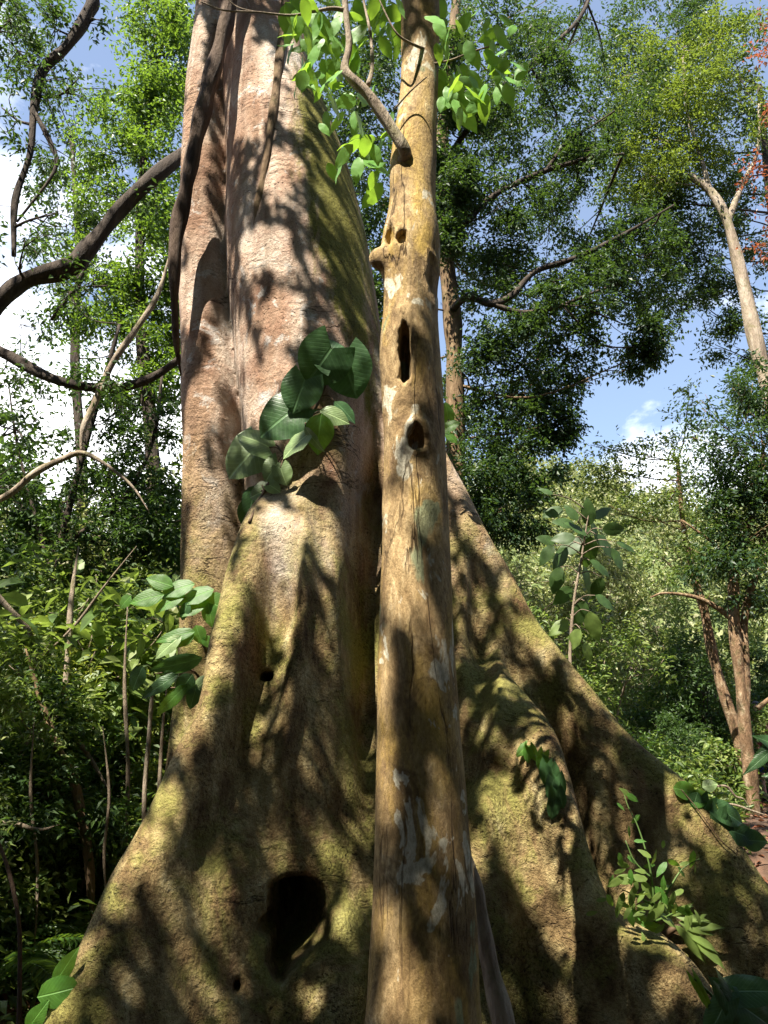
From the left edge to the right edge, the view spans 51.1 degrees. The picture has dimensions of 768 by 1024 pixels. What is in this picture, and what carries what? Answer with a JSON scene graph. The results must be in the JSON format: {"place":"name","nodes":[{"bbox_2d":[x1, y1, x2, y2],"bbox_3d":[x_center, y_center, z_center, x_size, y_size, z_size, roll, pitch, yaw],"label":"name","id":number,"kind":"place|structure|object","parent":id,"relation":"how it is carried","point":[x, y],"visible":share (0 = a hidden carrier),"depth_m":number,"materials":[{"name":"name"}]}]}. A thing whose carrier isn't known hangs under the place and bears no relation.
{"place":"outdoors","nodes":[
{"label":"outdoors","id":0,"kind":"place"},
{"bbox_2d":[0,496,767,1023],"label":"ground","id":1,"kind":"structure","parent":0,"point":[756,858],"depth_m":45.07,"materials":[{"name":"soil"}]},
{"bbox_2d":[0,843,21,1023],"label":"dark vine","id":2,"kind":"object","parent":1,"relation":"on","point":[19,966],"visible":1,"depth_m":4.66,"materials":[{"name":"brown plant"}]},
{"bbox_2d":[29,721,38,944],"bbox_3d":[-2.595,2.369,5.963,0.223,1.649,0.028,0,-18,0],"label":"thin sapling","id":3,"kind":"object","parent":1,"relation":"on","point":[35,838],"visible":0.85,"depth_m":5.94,"materials":[{"name":"brown plant"}]},
{"bbox_2d":[0,856,74,1000],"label":"broad leaved shrub","id":4,"kind":"object","parent":1,"relation":"on","point":[47,891],"visible":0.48,"depth_m":5.83,"materials":[{"name":"green plant"}]},
{"bbox_2d":[0,923,83,986],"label":"fern","id":5,"kind":"object","parent":1,"relation":"on","point":[43,962],"visible":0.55,"depth_m":5.50,"materials":[{"name":"green plant"}]},
{"bbox_2d":[0,918,88,992],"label":"fern","id":6,"kind":"object","parent":1,"relation":"on","point":[52,955],"visible":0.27,"depth_m":5.54,"materials":[{"name":"green plant"}]},
{"bbox_2d":[25,649,94,920],"bbox_3d":[-2.659,2.171,6.551,0.818,2.112,0.095,0,-18,0],"label":"crooked sapling","id":7,"kind":"object","parent":1,"relation":"on","point":[82,827],"visible":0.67,"depth_m":6.41,"materials":[{"name":"brown plant"}]},
{"bbox_2d":[39,896,98,924],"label":"fern","id":8,"kind":"object","parent":1,"relation":"on","point":[74,899],"visible":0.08,"depth_m":6.49,"materials":[{"name":"green plant"}]},
{"bbox_2d":[0,624,140,983],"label":"understory shrub","id":9,"kind":"object","parent":1,"relation":"on","point":[15,693],"visible":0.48,"depth_m":6.40,"materials":[{"name":"green plant"}]},
{"bbox_2d":[0,820,59,830],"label":"fallen dead branch","id":10,"kind":"object","parent":9,"relation":"on","point":[23,825],"visible":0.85,"depth_m":5.78,"materials":[{"name":"wood"}]},
{"bbox_2d":[62,546,78,703],"bbox_3d":[-3.084,1.677,7.859,0.189,2.780,0.074,0,-18,0],"label":"pale sapling","id":11,"kind":"object","parent":1,"relation":"on","point":[70,605],"visible":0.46,"depth_m":8.05,"materials":[{"name":"brown plant"}]},
{"bbox_2d":[0,653,153,1009],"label":"dark shrub","id":12,"kind":"object","parent":1,"relation":"on","point":[47,817],"visible":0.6,"depth_m":6.40,"materials":[{"name":"green plant"}]},
{"bbox_2d":[0,609,167,894],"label":"fine leaved shrub","id":13,"kind":"object","parent":1,"relation":"on","point":[90,671],"visible":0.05,"depth_m":7.77,"materials":[{"name":"green plant"}]},
{"bbox_2d":[0,426,170,724],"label":"dark shrub","id":14,"kind":"object","parent":1,"relation":"on","point":[15,521],"visible":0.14,"depth_m":11.28,"materials":[{"name":"green plant"}]},
{"bbox_2d":[0,591,173,935],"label":"broad leaved shrub","id":15,"kind":"object","parent":1,"relation":"on","point":[16,598],"visible":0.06,"depth_m":7.55,"materials":[{"name":"green plant"}]},
{"bbox_2d":[0,594,106,788],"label":"bent liana","id":16,"kind":"object","parent":15,"relation":"hanging from","point":[9,608],"visible":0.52,"depth_m":7.22,"materials":[{"name":"brown plant"}]},
{"bbox_2d":[44,546,136,654],"bbox_3d":[-2.812,0.848,7.701,0.787,1.081,0.029,0,-18,0],"label":"thin sapling","id":17,"kind":"object","parent":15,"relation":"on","point":[87,608],"visible":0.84,"depth_m":7.68,"materials":[{"name":"brown plant"}]},
{"bbox_2d":[25,732,148,917],"bbox_3d":[-2.777,3.162,7.565,1.701,2.150,1.740,0,-18,0],"label":"dark shrub","id":18,"kind":"object","parent":1,"relation":"on","point":[115,757],"visible":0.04,"depth_m":7.77,"materials":[{"name":"green plant"}]},
{"bbox_2d":[7,606,169,799],"bbox_3d":[-3.463,2.873,8.885,3.284,3.724,2.808,-1,-18,5],"label":"fine leaved shrub","id":19,"kind":"object","parent":1,"relation":"on","point":[152,769],"visible":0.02,"depth_m":8.02,"materials":[{"name":"green plant"}]},
{"bbox_2d":[0,574,178,891],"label":"broad leaved shrub","id":20,"kind":"object","parent":1,"relation":"on","point":[141,637],"visible":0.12,"depth_m":8.19,"materials":[{"name":"green plant"}]},
{"bbox_2d":[0,550,178,877],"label":"understory shrub","id":21,"kind":"object","parent":1,"relation":"on","point":[77,613],"visible":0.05,"depth_m":8.46,"materials":[{"name":"green plant"}]},
{"bbox_2d":[0,534,178,788],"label":"understory shrub","id":22,"kind":"object","parent":1,"relation":"on","point":[36,571],"visible":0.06,"depth_m":9.88,"materials":[{"name":"green plant"}]},
{"bbox_2d":[0,546,179,810],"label":"broad leaved shrub","id":23,"kind":"object","parent":1,"relation":"on","point":[50,617],"visible":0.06,"depth_m":9.26,"materials":[{"name":"green plant"}]},
{"bbox_2d":[0,0,180,516],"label":"leaning tree","id":24,"kind":"object","parent":1,"relation":"on","point":[77,260],"visible":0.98,"depth_m":9.74,"materials":[{"name":"green plant"}]},
{"bbox_2d":[0,450,148,510],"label":"forked branch","id":25,"kind":"object","parent":24,"relation":"attached to","point":[25,480],"visible":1,"depth_m":8.50,"materials":[{"name":"brown plant"}]},
{"bbox_2d":[79,259,167,450],"bbox_3d":[-2.875,-1.832,8.966,0.806,2.504,0.082,0,-18,0],"label":"hanging liana","id":26,"kind":"object","parent":24,"relation":"hanging from","point":[118,353],"visible":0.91,"depth_m":8.92,"materials":[{"name":"brown plant"}]},
{"bbox_2d":[0,0,180,576],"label":"dark leaved tree","id":27,"kind":"object","parent":1,"relation":"on","point":[85,225],"visible":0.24,"depth_m":15.99,"materials":[{"name":"green plant"}]},
{"bbox_2d":[32,789,148,953],"bbox_3d":[-2.394,3.240,6.825,1.470,1.762,1.502,2,-18,-7],"label":"broad leaved shrub","id":28,"kind":"object","parent":1,"relation":"on","point":[99,862],"visible":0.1,"depth_m":6.68,"materials":[{"name":"green plant"}]},
{"bbox_2d":[0,222,181,589],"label":"fine twigged tree","id":29,"kind":"object","parent":1,"relation":"on","point":[151,523],"visible":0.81,"depth_m":11.11,"materials":[{"name":"green plant"}]},
{"bbox_2d":[0,431,181,606],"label":"pale shrub","id":30,"kind":"object","parent":1,"relation":"on","point":[84,571],"visible":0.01,"depth_m":11.97,"materials":[{"name":"green plant"}]},
{"bbox_2d":[4,461,181,752],"bbox_3d":[-3.432,2.337,11.657,5.214,6.590,5.332,-6,-19,20],"label":"dark shrub","id":31,"kind":"object","parent":1,"relation":"on","point":[103,578],"visible":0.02,"depth_m":11.45,"materials":[{"name":"green plant"}]},
{"bbox_2d":[102,725,110,888],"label":"thin sapling","id":32,"kind":"object","parent":1,"relation":"on","point":[106,822],"visible":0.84,"depth_m":6.17,"materials":[{"name":"brown plant"}]},
{"bbox_2d":[57,724,164,899],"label":"bright shrub","id":33,"kind":"object","parent":1,"relation":"on","point":[138,750],"visible":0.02,"depth_m":8.14,"materials":[{"name":"green plant"}]},
{"bbox_2d":[45,0,195,534],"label":"broadleaf tree","id":34,"kind":"object","parent":1,"relation":"on","point":[155,97],"visible":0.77,"depth_m":14.72,"materials":[{"name":"green plant"}]},
{"bbox_2d":[123,607,129,851],"bbox_3d":[-2.220,2.163,6.867,0.219,2.909,0.037,0,-18,0],"label":"thin sapling","id":35,"kind":"object","parent":1,"relation":"on","point":[126,730],"visible":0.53,"depth_m":6.96,"materials":[{"name":"brown plant"}]},
{"bbox_2d":[96,679,172,822],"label":"understory shrub","id":36,"kind":"object","parent":1,"relation":"on","point":[154,749],"visible":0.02,"depth_m":8.33,"materials":[{"name":"green plant"}]},
{"bbox_2d":[142,695,153,820],"bbox_3d":[-1.833,2.208,6.224,0.092,1.742,0.039,0,-18,0],"label":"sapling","id":37,"kind":"object","parent":1,"relation":"on","point":[145,773],"visible":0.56,"depth_m":6.30,"materials":[{"name":"brown plant"}]},
{"bbox_2d":[157,689,166,789],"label":"thin sapling","id":38,"kind":"object","parent":1,"relation":"on","point":[160,755],"visible":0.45,"depth_m":6.70,"materials":[{"name":"brown plant"}]},
{"bbox_2d":[200,0,533,1023],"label":"slender tree","id":39,"kind":"object","parent":1,"relation":"on","point":[424,960],"visible":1,"depth_m":3.24,"materials":[{"name":"brown plant"}]},
{"bbox_2d":[0,443,767,737],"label":"hillside wood","id":40,"kind":"object","parent":1,"relation":"on","point":[763,631],"visible":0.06,"depth_m":52.83,"materials":[{"name":"green plant"}]},
{"bbox_2d":[0,765,767,1023],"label":"ground cover","id":41,"kind":"object","parent":1,"relation":"on","point":[12,1000],"visible":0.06,"depth_m":5.86,"materials":[{"name":"green plant"}]},
{"bbox_2d":[2,786,767,1019],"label":"leaf litter","id":42,"kind":"object","parent":1,"relation":"on","point":[5,996],"depth_m":8.48,"materials":[{"name":"brown plant"}]},
{"bbox_2d":[717,785,749,808],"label":"fallen branch","id":43,"kind":"object","parent":42,"relation":"on","point":[729,788],"visible":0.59,"depth_m":8.69,"materials":[{"name":"beige wood"}]},
{"bbox_2d":[729,803,767,816],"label":"dead stick","id":44,"kind":"object","parent":42,"relation":"on","point":[737,805],"visible":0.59,"depth_m":8.07,"materials":[{"name":"beige wood"}]},
{"bbox_2d":[43,0,767,1023],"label":"buttressed giant tree","id":45,"kind":"object","parent":1,"relation":"on","point":[239,888],"visible":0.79,"depth_m":5.11,"materials":[{"name":"brown plant"}]},
{"bbox_2d":[25,946,79,1023],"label":"fleshy leaved plant","id":46,"kind":"object","parent":45,"relation":"attached to","point":[57,988],"visible":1,"depth_m":3.79,"materials":[{"name":"green plant"}]},
{"bbox_2d":[119,574,220,715],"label":"split leaved plant","id":47,"kind":"object","parent":45,"relation":"attached to","point":[203,599],"visible":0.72,"depth_m":5.24,"materials":[{"name":"green plant"}]},
{"bbox_2d":[168,0,236,375],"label":"woody liana","id":48,"kind":"object","parent":45,"relation":"attached to","point":[204,103],"visible":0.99,"depth_m":6.84,"materials":[{"name":"brown plant"}]},
{"bbox_2d":[253,0,287,224],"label":"rope liana","id":49,"kind":"object","parent":45,"relation":"attached to","point":[273,108],"visible":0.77,"depth_m":6.87,"materials":[{"name":"brown plant"}]},
{"bbox_2d":[225,325,371,523],"bbox_3d":[-0.687,-0.580,5.864,1.175,1.464,0.488,-10,-20,28],"label":"climbing plant","id":50,"kind":"object","parent":45,"relation":"attached to","point":[324,360],"visible":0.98,"depth_m":5.83,"materials":[{"name":"green plant"}]},
{"bbox_2d":[444,402,459,443],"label":"wall creeper","id":51,"kind":"object","parent":45,"relation":"attached to","point":[451,425],"depth_m":6.16,"materials":[{"name":"green plant"}]},
{"bbox_2d":[516,740,566,819],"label":"root creeper","id":52,"kind":"object","parent":45,"relation":"attached to","point":[552,777],"visible":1,"depth_m":4.63,"materials":[{"name":"green plant"}]},
{"bbox_2d":[586,788,706,941],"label":"seedling","id":53,"kind":"object","parent":45,"relation":"on","point":[632,915],"visible":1,"depth_m":4.22,"materials":[{"name":"green plant"}]},
{"bbox_2d":[662,902,726,972],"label":"strap fern","id":54,"kind":"object","parent":45,"relation":"attached to","point":[696,943],"visible":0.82,"depth_m":4.77,"materials":[{"name":"green plant"}]},
{"bbox_2d":[673,779,767,853],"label":"crest creeper","id":55,"kind":"object","parent":45,"relation":"attached to","point":[726,815],"visible":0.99,"depth_m":5.21,"materials":[{"name":"green plant"}]},
{"bbox_2d":[471,855,514,1023],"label":"leaning pole","id":56,"kind":"object","parent":1,"relation":"on","point":[499,1005],"visible":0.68,"depth_m":3.44,"materials":[{"name":"brown plant"}]},
{"bbox_2d":[314,0,696,559],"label":"spreading tree","id":57,"kind":"object","parent":1,"relation":"on","point":[463,199],"visible":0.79,"depth_m":12.90,"materials":[{"name":"green plant"}]},
{"bbox_2d":[498,512,656,739],"bbox_3d":[3.218,3.252,16.393,5.693,6.855,5.046,2,-18,-7],"label":"pale shrub","id":58,"kind":"object","parent":1,"relation":"on","point":[553,612],"visible":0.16,"depth_m":16.13,"materials":[{"name":"green plant"}]},
{"bbox_2d":[529,591,640,736],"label":"understory shrub","id":59,"kind":"object","parent":1,"relation":"on","point":[543,607],"depth_m":13.50,"materials":[{"name":"green plant"}]},
{"bbox_2d":[535,488,635,663],"bbox_3d":[2.203,1.946,8.476,1.040,4.473,0.820,0,-18,0],"label":"leaved sapling","id":60,"kind":"object","parent":1,"relation":"on","point":[583,544],"visible":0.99,"depth_m":8.85,"materials":[{"name":"green plant"}]},
{"bbox_2d":[526,496,715,738],"bbox_3d":[5.486,3.648,19.912,5.640,7.662,6.363,8,-19,-24],"label":"pale shrub","id":61,"kind":"object","parent":1,"relation":"on","point":[629,589],"visible":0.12,"depth_m":19.54,"materials":[{"name":"green plant"}]},
{"bbox_2d":[565,592,683,731],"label":"fine leaved shrub","id":62,"kind":"object","parent":1,"relation":"on","point":[642,627],"visible":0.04,"depth_m":20.19,"materials":[{"name":"green plant"}]},
{"bbox_2d":[609,675,653,733],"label":"bright shrub","id":63,"kind":"object","parent":1,"relation":"on","point":[635,689],"depth_m":18.88,"materials":[{"name":"green plant"}]},
{"bbox_2d":[526,599,749,827],"bbox_3d":[2.451,2.913,9.783,3.304,3.895,3.091,-4,-18,12],"label":"understory shrub","id":64,"kind":"object","parent":1,"relation":"on","point":[597,683],"visible":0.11,"depth_m":9.26,"materials":[{"name":"green plant"}]},
{"bbox_2d":[608,649,689,741],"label":"bright shrub","id":65,"kind":"object","parent":1,"relation":"on","point":[645,680],"visible":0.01,"depth_m":21.11,"materials":[{"name":"green plant"}]},
{"bbox_2d":[563,376,746,801],"bbox_3d":[4.174,0.993,12.250,2.590,6.803,1.533,0,-18,0],"label":"airy tree","id":66,"kind":"object","parent":1,"relation":"on","point":[727,705],"visible":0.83,"depth_m":12.52,"materials":[{"name":"green plant"}]},
{"bbox_2d":[628,727,706,778],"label":"bright shrub","id":67,"kind":"object","parent":1,"relation":"on","point":[640,741],"visible":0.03,"depth_m":10.08,"materials":[{"name":"green plant"}]},
{"bbox_2d":[579,0,767,411],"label":"dark crowned tree","id":68,"kind":"object","parent":1,"relation":"on","point":[713,289],"visible":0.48,"depth_m":15.74,"materials":[{"name":"green plant"}]},
{"bbox_2d":[580,0,767,403],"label":"pale trunked tree","id":69,"kind":"object","parent":1,"relation":"on","point":[673,92],"visible":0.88,"depth_m":15.13,"materials":[{"name":"green plant"}]},
{"bbox_2d":[598,591,767,776],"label":"understory shrub","id":70,"kind":"object","parent":1,"relation":"on","point":[760,715],"visible":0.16,"depth_m":14.82,"materials":[{"name":"green plant"}]},
{"bbox_2d":[645,703,723,784],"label":"dark shrub","id":71,"kind":"object","parent":1,"relation":"on","point":[674,730],"visible":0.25,"depth_m":11.44,"materials":[{"name":"green plant"}]},
{"bbox_2d":[614,617,767,792],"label":"dark shrub","id":72,"kind":"object","parent":1,"relation":"on","point":[693,710],"visible":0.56,"depth_m":13.00,"materials":[{"name":"green plant"}]},
{"bbox_2d":[660,748,728,796],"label":"broad leaved shrub","id":73,"kind":"object","parent":1,"relation":"on","point":[703,763],"visible":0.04,"depth_m":9.77,"materials":[{"name":"green plant"}]},
{"bbox_2d":[650,339,767,817],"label":"twin stemmed tree","id":74,"kind":"object","parent":1,"relation":"on","point":[726,499],"visible":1,"depth_m":11.31,"materials":[{"name":"green plant"}]},
{"bbox_2d":[678,728,767,812],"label":"broad leaved shrub","id":75,"kind":"object","parent":1,"relation":"on","point":[728,749],"visible":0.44,"depth_m":11.52,"materials":[{"name":"green plant"}]},
{"bbox_2d":[697,788,752,813],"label":"fern","id":76,"kind":"object","parent":1,"relation":"on","point":[727,793],"visible":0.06,"depth_m":9.74,"materials":[{"name":"green plant"}]},
{"bbox_2d":[686,965,767,1023],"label":"leaved plant","id":77,"kind":"object","parent":1,"relation":"on","point":[739,999],"visible":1,"depth_m":3.83,"materials":[{"name":"green plant"}]},
{"bbox_2d":[728,630,767,793],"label":"dark shrub","id":78,"kind":"object","parent":1,"relation":"on","point":[760,688],"visible":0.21,"depth_m":18.79,"materials":[{"name":"green plant"}]},
{"bbox_2d":[733,6,767,268],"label":"red leaved tree","id":79,"kind":"object","parent":1,"relation":"on","point":[765,116],"visible":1,"depth_m":13.60,"materials":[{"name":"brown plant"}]},
{"bbox_2d":[742,735,767,776],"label":"overhanging sapling","id":80,"kind":"object","parent":1,"relation":"on","point":[759,759],"visible":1,"depth_m":7.09,"materials":[{"name":"green plant"}]},
{"bbox_2d":[0,0,767,533],"label":"sky","id":81,"kind":"structure","parent":0,"point":[633,408],"materials":[{"name":"blue"}]}
]}

